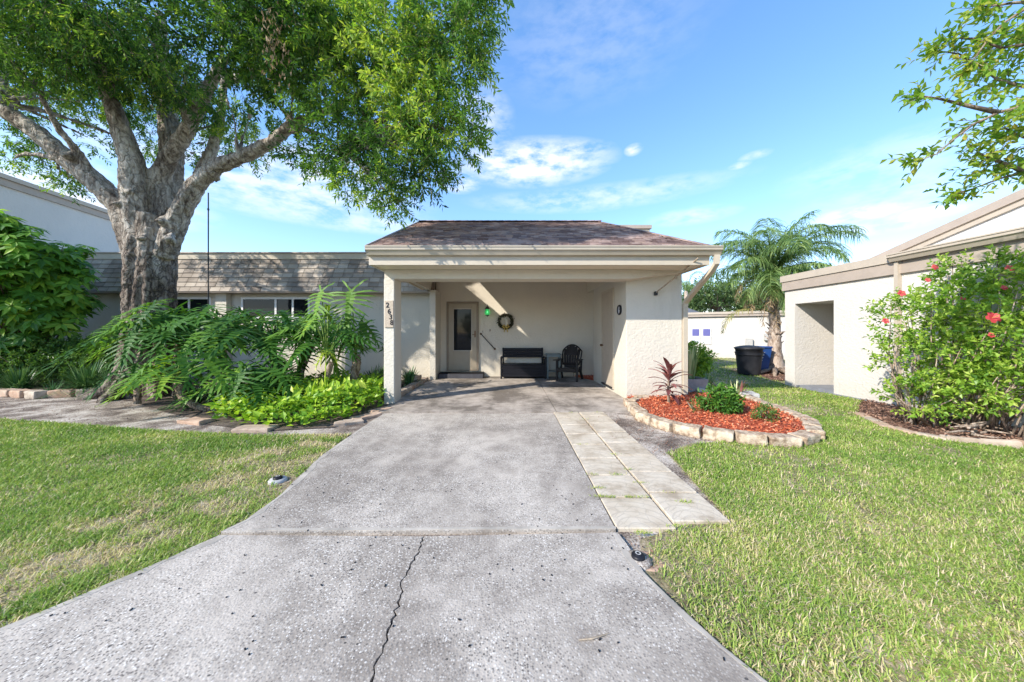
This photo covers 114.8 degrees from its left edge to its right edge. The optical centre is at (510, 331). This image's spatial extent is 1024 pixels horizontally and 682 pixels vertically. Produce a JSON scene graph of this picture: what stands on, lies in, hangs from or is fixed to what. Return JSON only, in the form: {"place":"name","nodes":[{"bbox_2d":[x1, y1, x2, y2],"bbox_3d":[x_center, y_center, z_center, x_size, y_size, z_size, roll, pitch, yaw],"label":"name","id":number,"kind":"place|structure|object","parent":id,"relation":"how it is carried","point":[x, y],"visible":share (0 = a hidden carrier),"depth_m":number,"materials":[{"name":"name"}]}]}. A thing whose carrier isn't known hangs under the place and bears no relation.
{"place":"outdoors","nodes":[
{"label":"outdoors","id":0,"kind":"place"},
{"bbox_2d":[0,379,405,429],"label":"planting bed soil","id":1,"kind":"structure","parent":0,"point":[227,422],"depth_m":5.59,"materials":[{"name":"brown soil"}]},
{"bbox_2d":[0,361,51,389],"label":"lilyturf","id":2,"kind":"object","parent":1,"relation":"on","point":[20,380],"visible":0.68,"depth_m":7.49,"materials":[{"name":"green plant"}]},
{"bbox_2d":[0,209,108,380],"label":"umbrella tree shrub","id":3,"kind":"object","parent":1,"relation":"on","point":[41,290],"visible":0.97,"depth_m":7.82,"materials":[{"name":"green plant"}]},
{"bbox_2d":[0,333,118,387],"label":"hedge","id":4,"kind":"object","parent":1,"relation":"on","point":[33,359],"visible":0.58,"depth_m":8.01,"materials":[{"name":"green plant"}]},
{"bbox_2d":[38,356,112,398],"bbox_3d":[-9.653,0.948,7.444,1.516,0.883,1.575,0,0,-41],"label":"lilyturf","id":5,"kind":"object","parent":1,"relation":"on","point":[82,378],"visible":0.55,"depth_m":7.31,"materials":[{"name":"green plant"}]},
{"bbox_2d":[68,366,109,398],"bbox_3d":[-8.920,1.013,7.346,1.305,0.755,1.353,0,0,42],"label":"lilyturf","id":6,"kind":"object","parent":1,"relation":"on","point":[96,380],"visible":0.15,"depth_m":7.21,"materials":[{"name":"green plant"}]},
{"bbox_2d":[32,308,234,398],"bbox_3d":[-7.279,0.438,6.721,2.680,1.904,2.256,0,0,-19],"label":"philodendron","id":7,"kind":"object","parent":1,"relation":"on","point":[129,336],"visible":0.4,"depth_m":6.19,"materials":[{"name":"green plant"}]},
{"bbox_2d":[83,357,183,403],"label":"philodendron","id":8,"kind":"object","parent":1,"relation":"on","point":[137,390],"visible":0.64,"depth_m":6.12,"materials":[{"name":"green plant"}]},
{"bbox_2d":[97,346,238,411],"bbox_3d":[-5.767,0.848,5.685,1.841,1.225,1.802,0,0,44],"label":"philodendron","id":9,"kind":"object","parent":1,"relation":"on","point":[179,387],"visible":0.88,"depth_m":5.55,"materials":[{"name":"green plant"}]},
{"bbox_2d":[78,299,257,397],"bbox_3d":[-6.878,0.339,7.034,3.024,2.102,2.566,0,0,13],"label":"philodendron","id":10,"kind":"object","parent":1,"relation":"on","point":[166,334],"visible":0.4,"depth_m":6.39,"materials":[{"name":"green plant"}]},
{"bbox_2d":[153,375,219,412],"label":"strappy plant","id":11,"kind":"object","parent":1,"relation":"on","point":[194,398],"visible":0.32,"depth_m":6.00,"materials":[{"name":"green plant"}]},
{"bbox_2d":[178,417,216,425],"bbox_3d":[-4.894,1.400,5.120,0.510,0.101,0.262,0,0,17],"label":"flat stone","id":12,"kind":"object","parent":1,"relation":"on","point":[198,421],"visible":0.73,"depth_m":5.05,"materials":[{"name":"beige stone"}]},
{"bbox_2d":[207,193,209,381],"bbox_3d":[-7.736,-1.095,8.400,0.044,4.950,0.044,0,0,-23],"label":"antenna rod","id":13,"kind":"object","parent":1,"relation":"on","point":[208,209],"visible":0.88,"depth_m":8.39,"materials":[{"name":"metal"}]},
{"bbox_2d":[120,304,297,374],"bbox_3d":[-6.049,0.393,6.869,2.880,1.994,2.353,0,0,-26],"label":"philodendron","id":14,"kind":"object","parent":1,"relation":"on","point":[187,345],"visible":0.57,"depth_m":6.37,"materials":[{"name":"green plant"}]},
{"bbox_2d":[171,355,312,417],"bbox_3d":[-4.712,0.942,6.129,2.188,1.150,1.858,0,0,9],"label":"philodendron","id":15,"kind":"object","parent":1,"relation":"on","point":[262,375],"visible":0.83,"depth_m":5.78,"materials":[{"name":"green plant"}]},
{"bbox_2d":[231,424,278,432],"bbox_3d":[-3.659,1.398,4.711,0.511,0.097,0.246,0,0,-3],"label":"flat stone","id":16,"kind":"object","parent":1,"relation":"on","point":[245,428],"visible":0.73,"depth_m":4.62,"materials":[{"name":"beige stone"}]},
{"bbox_2d":[0,0,514,402],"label":"shade tree","id":17,"kind":"object","parent":1,"relation":"on","point":[151,209],"visible":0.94,"depth_m":5.70,"materials":[{"name":"green plant"}]},
{"bbox_2d":[195,307,336,378],"bbox_3d":[-5.115,0.424,7.104,2.531,1.934,2.710,0,0,-44],"label":"philodendron","id":18,"kind":"object","parent":1,"relation":"on","point":[271,343],"visible":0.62,"depth_m":6.37,"materials":[{"name":"green plant"}]},
{"bbox_2d":[202,370,385,425],"bbox_3d":[-3.928,1.123,6.430,2.911,0.523,4.015,0,0,-23],"label":"lime ground cover","id":19,"kind":"object","parent":1,"relation":"on","point":[282,409],"visible":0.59,"depth_m":5.36,"materials":[{"name":"green plant"}]},
{"bbox_2d":[261,308,371,378],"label":"philodendron","id":20,"kind":"object","parent":1,"relation":"on","point":[307,337],"visible":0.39,"depth_m":7.21,"materials":[{"name":"green plant"}]},
{"bbox_2d":[264,282,382,386],"bbox_3d":[-3.774,0.185,6.708,2.067,2.411,2.717,0,0,-41],"label":"philodendron","id":21,"kind":"object","parent":1,"relation":"on","point":[303,346],"visible":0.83,"depth_m":6.52,"materials":[{"name":"green plant"}]},
{"bbox_2d":[312,348,337,382],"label":"yellow leaf stalk","id":22,"kind":"object","parent":1,"relation":"on","point":[321,357],"visible":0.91,"depth_m":6.19,"materials":[{"name":"plant"}]},
{"bbox_2d":[290,376,381,403],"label":"tall lime leaves","id":23,"kind":"object","parent":1,"relation":"on","point":[346,383],"visible":0.77,"depth_m":6.03,"materials":[{"name":"green plant"}]},
{"bbox_2d":[333,418,363,426],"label":"flat stone","id":24,"kind":"object","parent":1,"relation":"on","point":[347,422],"visible":0.7,"depth_m":5.00,"materials":[{"name":"beige stone"}]},
{"bbox_2d":[328,279,383,392],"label":"philodendron","id":25,"kind":"object","parent":1,"relation":"on","point":[355,369],"visible":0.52,"depth_m":7.10,"materials":[{"name":"green plant"}]},
{"bbox_2d":[3,397,708,453],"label":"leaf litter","id":26,"kind":"object","parent":1,"relation":"on","point":[355,411],"visible":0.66,"depth_m":5.02,"materials":[{"name":"plant"}]},
{"bbox_2d":[349,411,381,419],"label":"flat stone","id":27,"kind":"object","parent":1,"relation":"on","point":[368,415],"visible":0.62,"depth_m":5.37,"materials":[{"name":"beige stone"}]},
{"bbox_2d":[401,365,420,385],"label":"strappy plant","id":28,"kind":"object","parent":1,"relation":"on","point":[408,377],"visible":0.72,"depth_m":8.47,"materials":[{"name":"green plant"}]},
{"bbox_2d":[0,377,722,675],"bbox_3d":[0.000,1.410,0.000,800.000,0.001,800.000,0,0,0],"label":"ground","id":29,"kind":"structure","parent":0,"point":[114,413],"depth_m":5.17,"materials":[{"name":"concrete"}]},
{"bbox_2d":[0,388,15,396],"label":"edging brick","id":30,"kind":"object","parent":29,"relation":"on","point":[4,392],"visible":0.59,"depth_m":7.04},
{"bbox_2d":[9,389,32,397],"bbox_3d":[-10.537,1.329,7.084,0.413,0.188,0.238,0,0,16],"label":"edging brick","id":31,"kind":"object","parent":29,"relation":"on","point":[18,393],"visible":0.68,"depth_m":6.98,"materials":[{"name":"stone"}]},
{"bbox_2d":[24,390,47,398],"bbox_3d":[-10.107,1.329,7.006,0.422,0.177,0.232,0,0,17],"label":"edging brick","id":32,"kind":"object","parent":29,"relation":"on","point":[33,394],"visible":0.97,"depth_m":6.92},
{"bbox_2d":[0,172,119,328],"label":"neighbour house","id":33,"kind":"structure","parent":29,"relation":"on","point":[64,219],"depth_m":10.86,"materials":[{"name":"grey paint"}]},
{"bbox_2d":[48,388,78,397],"bbox_3d":[-9.692,1.330,7.122,0.415,0.177,0.242,0,0,-14],"label":"edging brick","id":34,"kind":"object","parent":29,"relation":"on","point":[59,395],"visible":0.77,"depth_m":7.04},
{"bbox_2d":[54,220,723,403],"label":"house","id":35,"kind":"structure","parent":29,"relation":"on","point":[554,286],"depth_m":9.50,"materials":[{"name":"beige paint"}]},
{"bbox_2d":[177,297,211,315],"bbox_3d":[-9.971,-0.750,10.181,1.375,0.660,0.032,0,0,0],"label":"window","id":36,"kind":"structure","parent":35,"relation":"in","point":[196,301],"depth_m":10.19,"materials":[{"name":"glass"}]},
{"bbox_2d":[241,297,309,318],"bbox_3d":[-7.281,-0.750,10.181,2.132,0.660,0.032,0,0,0],"label":"window","id":37,"kind":"structure","parent":35,"relation":"in","point":[297,304],"depth_m":10.19,"materials":[{"name":"grey glass"}]},
{"bbox_2d":[384,301,393,326],"bbox_3d":[-2.347,-0.350,6.353,0.176,0.520,0.030,0,0,0],"label":"house number sign","id":38,"kind":"object","parent":35,"relation":"attached to","point":[388,313],"visible":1,"depth_m":6.34,"materials":[{"name":"white plastic"}]},
{"bbox_2d":[448,304,476,369],"bbox_3d":[-1.473,0.145,10.143,0.876,2.052,0.105,0,0,0],"label":"front door","id":39,"kind":"structure","parent":35,"relation":"in","point":[462,318],"depth_m":10.16,"materials":[{"name":"beige paint"}]},
{"bbox_2d":[496,313,514,331],"bbox_3d":[-0.150,-0.299,10.150,0.598,0.619,0.202,0,0,0],"label":"wreath","id":40,"kind":"object","parent":35,"relation":"attached to","point":[506,327],"visible":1,"depth_m":10.13,"materials":[{"name":"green plant"}]},
{"bbox_2d":[600,291,611,388],"bbox_3d":[2.336,0.175,7.973,0.090,2.261,0.846,0,0,0],"label":"utility door","id":41,"kind":"structure","parent":35,"relation":"in","point":[606,344],"depth_m":7.95,"materials":[{"name":"beige paint"}]},
{"bbox_2d":[554,412,581,418],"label":"paver","id":42,"kind":"object","parent":29,"relation":"on","point":[566,414],"visible":0.64,"depth_m":5.49,"materials":[{"name":"concrete"}]},
{"bbox_2d":[557,417,587,425],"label":"paver","id":43,"kind":"object","parent":29,"relation":"on","point":[570,421],"visible":0.64,"depth_m":5.06,"materials":[{"name":"concrete"}]},
{"bbox_2d":[561,425,595,434],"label":"paver","id":44,"kind":"object","parent":29,"relation":"on","point":[576,429],"visible":0.64,"depth_m":4.64,"materials":[{"name":"concrete"}]},
{"bbox_2d":[566,434,604,445],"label":"paver","id":45,"kind":"object","parent":29,"relation":"on","point":[584,439],"visible":0.7,"depth_m":4.21,"materials":[{"name":"concrete"}]},
{"bbox_2d":[579,412,606,416],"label":"paver","id":46,"kind":"object","parent":29,"relation":"on","point":[582,414],"visible":0.62,"depth_m":5.52,"materials":[{"name":"concrete"}]},
{"bbox_2d":[572,445,616,459],"bbox_3d":[0.964,1.409,3.814,0.420,0.050,0.416,0,0,0],"label":"paver","id":47,"kind":"object","parent":29,"relation":"on","point":[594,451],"visible":0.64,"depth_m":3.79,"materials":[{"name":"concrete"}]},
{"bbox_2d":[583,416,614,424],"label":"paver","id":48,"kind":"object","parent":29,"relation":"on","point":[600,419],"visible":0.72,"depth_m":5.17,"materials":[{"name":"concrete"}]},
{"bbox_2d":[579,458,629,475],"bbox_3d":[0.964,1.407,3.383,0.420,0.050,0.416,0,0,1],"label":"paver","id":49,"kind":"object","parent":29,"relation":"on","point":[602,467],"visible":0.66,"depth_m":3.34,"materials":[{"name":"concrete"}]},
{"bbox_2d":[589,423,625,432],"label":"paver","id":50,"kind":"object","parent":29,"relation":"on","point":[606,427],"visible":0.7,"depth_m":4.74,"materials":[{"name":"concrete"}]},
{"bbox_2d":[596,432,637,442],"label":"paver","id":51,"kind":"object","parent":29,"relation":"on","point":[617,437],"visible":0.68,"depth_m":4.30,"materials":[{"name":"concrete"}]},
{"bbox_2d":[588,475,649,499],"bbox_3d":[0.964,1.405,2.952,0.420,0.050,0.416,0,0,0],"label":"paver","id":52,"kind":"object","parent":29,"relation":"on","point":[619,486],"visible":0.64,"depth_m":2.93,"materials":[{"name":"beige concrete"}]},
{"bbox_2d":[605,442,652,456],"bbox_3d":[1.405,1.408,3.899,0.420,0.050,0.416,0,0,0],"label":"paver","id":53,"kind":"object","parent":29,"relation":"on","point":[633,448],"visible":0.68,"depth_m":3.89,"materials":[{"name":"concrete"}]},
{"bbox_2d":[601,498,675,531],"bbox_3d":[0.964,1.408,2.521,0.420,0.050,0.416,0,0,0],"label":"paver","id":54,"kind":"object","parent":29,"relation":"on","point":[633,514],"visible":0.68,"depth_m":2.47,"materials":[{"name":"beige concrete"}]},
{"bbox_2d":[630,406,647,416],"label":"edging stone","id":55,"kind":"object","parent":29,"relation":"on","point":[634,410],"visible":0.56,"depth_m":5.46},
{"bbox_2d":[617,455,671,473],"bbox_3d":[1.405,1.408,3.468,0.420,0.050,0.416,0,0,0],"label":"paver","id":56,"kind":"object","parent":29,"relation":"on","point":[643,463],"visible":0.66,"depth_m":3.45,"materials":[{"name":"beige concrete"}]},
{"bbox_2d":[634,412,657,424],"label":"edging stone","id":57,"kind":"object","parent":29,"relation":"on","point":[643,417],"visible":0.74,"depth_m":5.07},
{"bbox_2d":[649,416,675,431],"bbox_3d":[2.245,1.347,4.801,0.205,0.172,0.343,-2,3,-30],"label":"edging stone","id":58,"kind":"object","parent":29,"relation":"on","point":[663,423],"visible":0.79,"depth_m":4.73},
{"bbox_2d":[631,472,696,494],"bbox_3d":[1.405,1.405,3.037,0.420,0.050,0.416,0,0,0],"label":"paver","id":59,"kind":"object","parent":29,"relation":"on","point":[665,482],"visible":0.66,"depth_m":3.00,"materials":[{"name":"beige concrete"}]},
{"bbox_2d":[673,420,702,437],"bbox_3d":[2.447,1.349,4.515,0.349,0.181,0.215,2,2,42],"label":"edging stone","id":60,"kind":"object","parent":29,"relation":"on","point":[686,429],"visible":0.92,"depth_m":4.44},
{"bbox_2d":[650,493,729,524],"bbox_3d":[1.405,1.406,2.606,0.420,0.050,0.416,0,0,0],"label":"paver","id":61,"kind":"object","parent":29,"relation":"on","point":[699,509],"visible":0.72,"depth_m":2.55,"materials":[{"name":"beige concrete"}]},
{"bbox_2d":[702,426,733,442],"bbox_3d":[2.728,1.349,4.291,0.353,0.172,0.215,2,4,35],"label":"edging stone","id":62,"kind":"object","parent":29,"relation":"on","point":[715,434],"visible":0.86,"depth_m":4.23,"materials":[{"name":"stone"}]},
{"bbox_2d":[733,429,769,446],"bbox_3d":[3.047,1.350,4.150,0.343,0.177,0.215,-1,2,20],"label":"edging stone","id":63,"kind":"object","parent":29,"relation":"on","point":[749,437],"visible":0.84,"depth_m":4.08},
{"bbox_2d":[788,430,819,445],"bbox_3d":[3.721,1.348,4.144,0.339,0.167,0.212,-1,2,-23],"label":"edging stone","id":64,"kind":"object","parent":29,"relation":"on","point":[807,438],"visible":0.59,"depth_m":4.08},
{"bbox_2d":[791,413,816,420],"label":"edging stone","id":65,"kind":"object","parent":29,"relation":"on","point":[797,416],"visible":0.29,"depth_m":4.98,"materials":[{"name":"stone"}]},
{"bbox_2d":[801,418,821,425],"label":"edging stone","id":66,"kind":"object","parent":29,"relation":"on","point":[809,421],"visible":0.36,"depth_m":4.67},
{"bbox_2d":[803,425,825,439],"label":"edging stone","id":67,"kind":"object","parent":29,"relation":"on","point":[818,429],"visible":0.64,"depth_m":4.31,"materials":[{"name":"stone"}]},
{"bbox_2d":[889,426,917,434],"bbox_3d":[5.536,1.410,4.607,0.143,0.113,0.297,0,0,7],"label":"edging brick","id":68,"kind":"object","parent":29,"relation":"on","point":[909,431],"visible":0.45,"depth_m":4.58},
{"bbox_2d":[916,432,949,440],"bbox_3d":[5.606,1.410,4.329,0.140,0.106,0.303,0,0,-26],"label":"edging brick","id":69,"kind":"object","parent":29,"relation":"on","point":[928,435],"visible":0.38,"depth_m":4.32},
{"bbox_2d":[0,413,766,681],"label":"driveway","id":70,"kind":"structure","parent":0,"point":[522,621],"depth_m":1.73,"materials":[{"name":"concrete"}]},
{"bbox_2d":[49,415,724,660],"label":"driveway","id":71,"kind":"structure","parent":70,"relation":"on","point":[599,639],"depth_m":1.85,"materials":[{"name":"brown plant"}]},
{"bbox_2d":[569,412,691,534],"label":"grass","id":72,"kind":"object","parent":70,"relation":"on","point":[634,532],"visible":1,"depth_m":2.73,"materials":[{"name":"green plant"}]},
{"bbox_2d":[379,376,629,412],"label":"carport floor","id":73,"kind":"structure","parent":0,"point":[495,394],"depth_m":6.91,"materials":[{"name":"concrete"}]},
{"bbox_2d":[438,372,483,378],"bbox_3d":[-1.470,1.304,9.955,1.340,0.152,0.470,0,0,0],"label":"doorstep","id":74,"kind":"object","parent":73,"relation":"on","point":[460,375],"visible":1,"depth_m":9.72,"materials":[{"name":"grey paint"}]},
{"bbox_2d":[500,348,545,378],"bbox_3d":[0.393,0.930,9.870,1.365,0.900,0.460,0,0,0],"label":"storage bench","id":75,"kind":"object","parent":73,"relation":"on","point":[522,369],"visible":1,"depth_m":9.66,"materials":[{"name":"black plastic"}]},
{"bbox_2d":[545,353,561,378],"bbox_3d":[1.300,1.015,9.870,0.440,0.730,0.380,0,0,0],"label":"side table","id":76,"kind":"object","parent":73,"relation":"on","point":[548,355],"visible":0.88,"depth_m":9.70,"materials":[{"name":"grey paint"}]},
{"bbox_2d":[553,344,582,381],"bbox_3d":[1.715,0.883,9.453,0.780,1.046,0.792,0,0,24],"label":"adirondack chair","id":77,"kind":"object","parent":73,"relation":"on","point":[569,364],"visible":1,"depth_m":9.60,"materials":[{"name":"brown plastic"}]},
{"bbox_2d":[0,357,1023,681],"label":"lawn","id":78,"kind":"structure","parent":0,"point":[652,576],"depth_m":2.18,"materials":[{"name":"green plant"}]},
{"bbox_2d":[268,475,287,484],"bbox_3d":[-2.188,1.381,3.085,0.160,0.058,0.160,0,0,0],"label":"cleanout cap","id":79,"kind":"object","parent":78,"relation":"on","point":[278,479],"visible":0.98,"depth_m":3.06,"materials":[{"name":"plastic"}]},
{"bbox_2d":[276,473,670,594],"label":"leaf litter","id":80,"kind":"object","parent":78,"relation":"on","point":[627,544],"visible":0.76,"depth_m":2.15,"materials":[{"name":"plant"}]},
{"bbox_2d":[642,551,663,571],"bbox_3d":[0.844,1.410,2.011,0.200,0.020,0.200,0,0,0],"label":"concrete collar","id":81,"kind":"object","parent":78,"relation":"on","point":[652,569],"visible":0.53,"depth_m":1.97,"materials":[{"name":"beige concrete"}]},
{"bbox_2d":[629,550,651,570],"bbox_3d":[0.784,1.381,2.007,0.160,0.058,0.160,0,0,0],"label":"cleanout cap","id":82,"kind":"object","parent":81,"relation":"on","point":[642,560],"visible":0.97,"depth_m":1.98,"materials":[{"name":"plastic"}]},
{"bbox_2d":[682,288,712,311],"bbox_3d":[18.558,-1.795,33.858,5.491,6.378,4.825,0,0,0],"label":"broadleaf tree","id":83,"kind":"object","parent":78,"relation":"on","point":[702,308],"visible":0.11,"depth_m":32.87,"materials":[{"name":"green plant"}]},
{"bbox_2d":[682,271,719,298],"bbox_3d":[10.873,-1.060,20.035,3.262,4.879,3.319,0,0,0],"label":"distant palm","id":84,"kind":"object","parent":78,"relation":"on","point":[685,284],"visible":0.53,"depth_m":19.67,"materials":[{"name":"green plant"}]},
{"bbox_2d":[688,340,717,377],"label":"leafy shrub","id":85,"kind":"object","parent":78,"relation":"on","point":[704,358],"visible":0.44,"depth_m":7.97,"materials":[{"name":"green plant"}]},
{"bbox_2d":[682,272,750,311],"bbox_3d":[18.423,-2.196,29.721,5.800,7.176,4.932,0,0,0],"label":"broadleaf tree","id":86,"kind":"object","parent":78,"relation":"on","point":[708,294],"visible":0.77,"depth_m":29.24,"materials":[{"name":"green plant"}]},
{"bbox_2d":[627,391,813,435],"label":"red mulch","id":87,"kind":"object","parent":78,"relation":"on","point":[788,428],"visible":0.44,"depth_m":5.08,"materials":[{"name":"red wood"}]},
{"bbox_2d":[648,357,690,404],"bbox_3d":[2.929,0.895,6.008,0.767,0.898,0.680,0,0,0],"label":"cordyline","id":88,"kind":"object","parent":87,"relation":"on","point":[667,373],"visible":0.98,"depth_m":5.98,"materials":[{"name":"brown plant"}]},
{"bbox_2d":[688,376,707,392],"bbox_3d":[4.120,1.190,7.450,0.480,0.300,0.480,0,0,0],"label":"planter","id":89,"kind":"object","parent":87,"relation":"on","point":[695,383],"visible":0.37,"depth_m":7.21,"materials":[{"name":"concrete"}]},
{"bbox_2d":[688,344,700,378],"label":"snake plant","id":90,"kind":"object","parent":89,"relation":"on","point":[692,359],"visible":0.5,"depth_m":7.34,"materials":[{"name":"green plant"}]},
{"bbox_2d":[701,372,721,387],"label":"corner grass clump","id":91,"kind":"object","parent":87,"relation":"on","point":[709,380],"visible":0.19,"depth_m":7.61,"materials":[{"name":"green plant"}]},
{"bbox_2d":[695,382,745,414],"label":"green bush","id":92,"kind":"object","parent":87,"relation":"on","point":[731,403],"visible":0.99,"depth_m":5.21,"materials":[{"name":"green plant"}]},
{"bbox_2d":[750,402,782,422],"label":"shrub","id":93,"kind":"object","parent":87,"relation":"on","point":[760,413],"visible":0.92,"depth_m":4.88,"materials":[{"name":"green plant"}]},
{"bbox_2d":[710,276,761,311],"bbox_3d":[22.307,-2.258,32.004,4.506,7.300,5.697,0,0,-18],"label":"broadleaf tree","id":94,"kind":"object","parent":78,"relation":"on","point":[729,306],"visible":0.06,"depth_m":31.34,"materials":[{"name":"green plant"}]},
{"bbox_2d":[688,310,784,359],"bbox_3d":[12.864,0.195,20.283,13.846,2.570,6.180,0,0,27],"label":"bungalow","id":95,"kind":"object","parent":78,"relation":"on","point":[743,328],"visible":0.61,"depth_m":17.57,"materials":[{"name":"white paint"}]},
{"bbox_2d":[691,328,699,343],"bbox_3d":[10.352,0.220,18.275,0.440,0.880,0.053,0,0,27],"label":"window","id":96,"kind":"structure","parent":95,"relation":"in","point":[695,332],"depth_m":18.26,"materials":[{"name":"white paint"}]},
{"bbox_2d":[702,328,710,343],"bbox_3d":[10.816,0.220,18.035,0.440,0.880,0.053,0,0,27],"label":"window","id":97,"kind":"structure","parent":95,"relation":"in","point":[706,332],"depth_m":18.01,"materials":[{"name":"white paint"}]},
{"bbox_2d":[734,345,764,374],"bbox_3d":[7.832,0.905,10.750,0.826,0.950,0.826,0,0,-39],"label":"trash can","id":98,"kind":"object","parent":78,"relation":"on","point":[748,359],"visible":0.99,"depth_m":10.48,"materials":[{"name":"black plastic"}]},
{"bbox_2d":[734,281,784,310],"bbox_3d":[23.336,-1.951,30.297,5.928,6.689,4.323,0,0,-26],"label":"broadleaf tree","id":99,"kind":"object","parent":78,"relation":"on","point":[758,303],"visible":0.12,"depth_m":29.58,"materials":[{"name":"green plant"}]},
{"bbox_2d":[764,432,801,447],"bbox_3d":[3.384,1.348,4.079,0.342,0.151,0.231,1,0,9],"label":"edging stone","id":100,"kind":"object","parent":78,"relation":"on","point":[784,440],"visible":0.76,"depth_m":3.99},
{"bbox_2d":[706,210,869,376],"bbox_3d":[9.126,-1.404,11.308,5.205,5.769,4.433,0,0,-42],"label":"queen palm","id":101,"kind":"object","parent":78,"relation":"on","point":[766,266],"visible":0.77,"depth_m":10.76,"materials":[{"name":"green plant"}]},
{"bbox_2d":[759,372,1022,439],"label":"brown mulch","id":102,"kind":"object","parent":78,"relation":"on","point":[873,414],"visible":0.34,"depth_m":5.05,"materials":[{"name":"brown wood"}]},
{"bbox_2d":[760,346,772,369],"bbox_3d":[8.400,0.905,11.195,0.620,0.850,0.710,0,0,0],"label":"recycling bin","id":103,"kind":"object","parent":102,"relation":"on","point":[767,351],"visible":0.36,"depth_m":10.90,"materials":[{"name":"blue plastic"}]},
{"bbox_2d":[858,243,1023,439],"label":"hibiscus bush","id":104,"kind":"object","parent":102,"relation":"on","point":[973,369],"visible":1,"depth_m":4.66,"materials":[{"name":"green plant"}]},
{"bbox_2d":[945,421,1014,437],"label":"dead roots","id":105,"kind":"object","parent":102,"relation":"on","point":[974,425],"visible":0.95,"depth_m":4.30,"materials":[{"name":"brown wood"}]},
{"bbox_2d":[939,435,1020,448],"bbox_3d":[5.879,1.380,4.110,0.626,0.120,0.119,0,0,29],"label":"edging board","id":106,"kind":"object","parent":102,"relation":"on","point":[983,440],"visible":0.55,"depth_m":4.07,"materials":[{"name":"beige concrete"}]},
{"bbox_2d":[780,188,1023,426],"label":"neighbour house","id":107,"kind":"structure","parent":78,"relation":"on","point":[826,330],"depth_m":6.71,"materials":[{"name":"white paint"}]},
{"bbox_2d":[880,0,1023,209],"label":"overhanging tree","id":108,"kind":"object","parent":78,"relation":"on","point":[986,70],"visible":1,"depth_m":3.13,"materials":[{"name":"green plant"}]},
{"bbox_2d":[0,0,1023,311],"label":"sky","id":109,"kind":"structure","parent":0,"point":[691,120],"materials":[{"name":"blue"}]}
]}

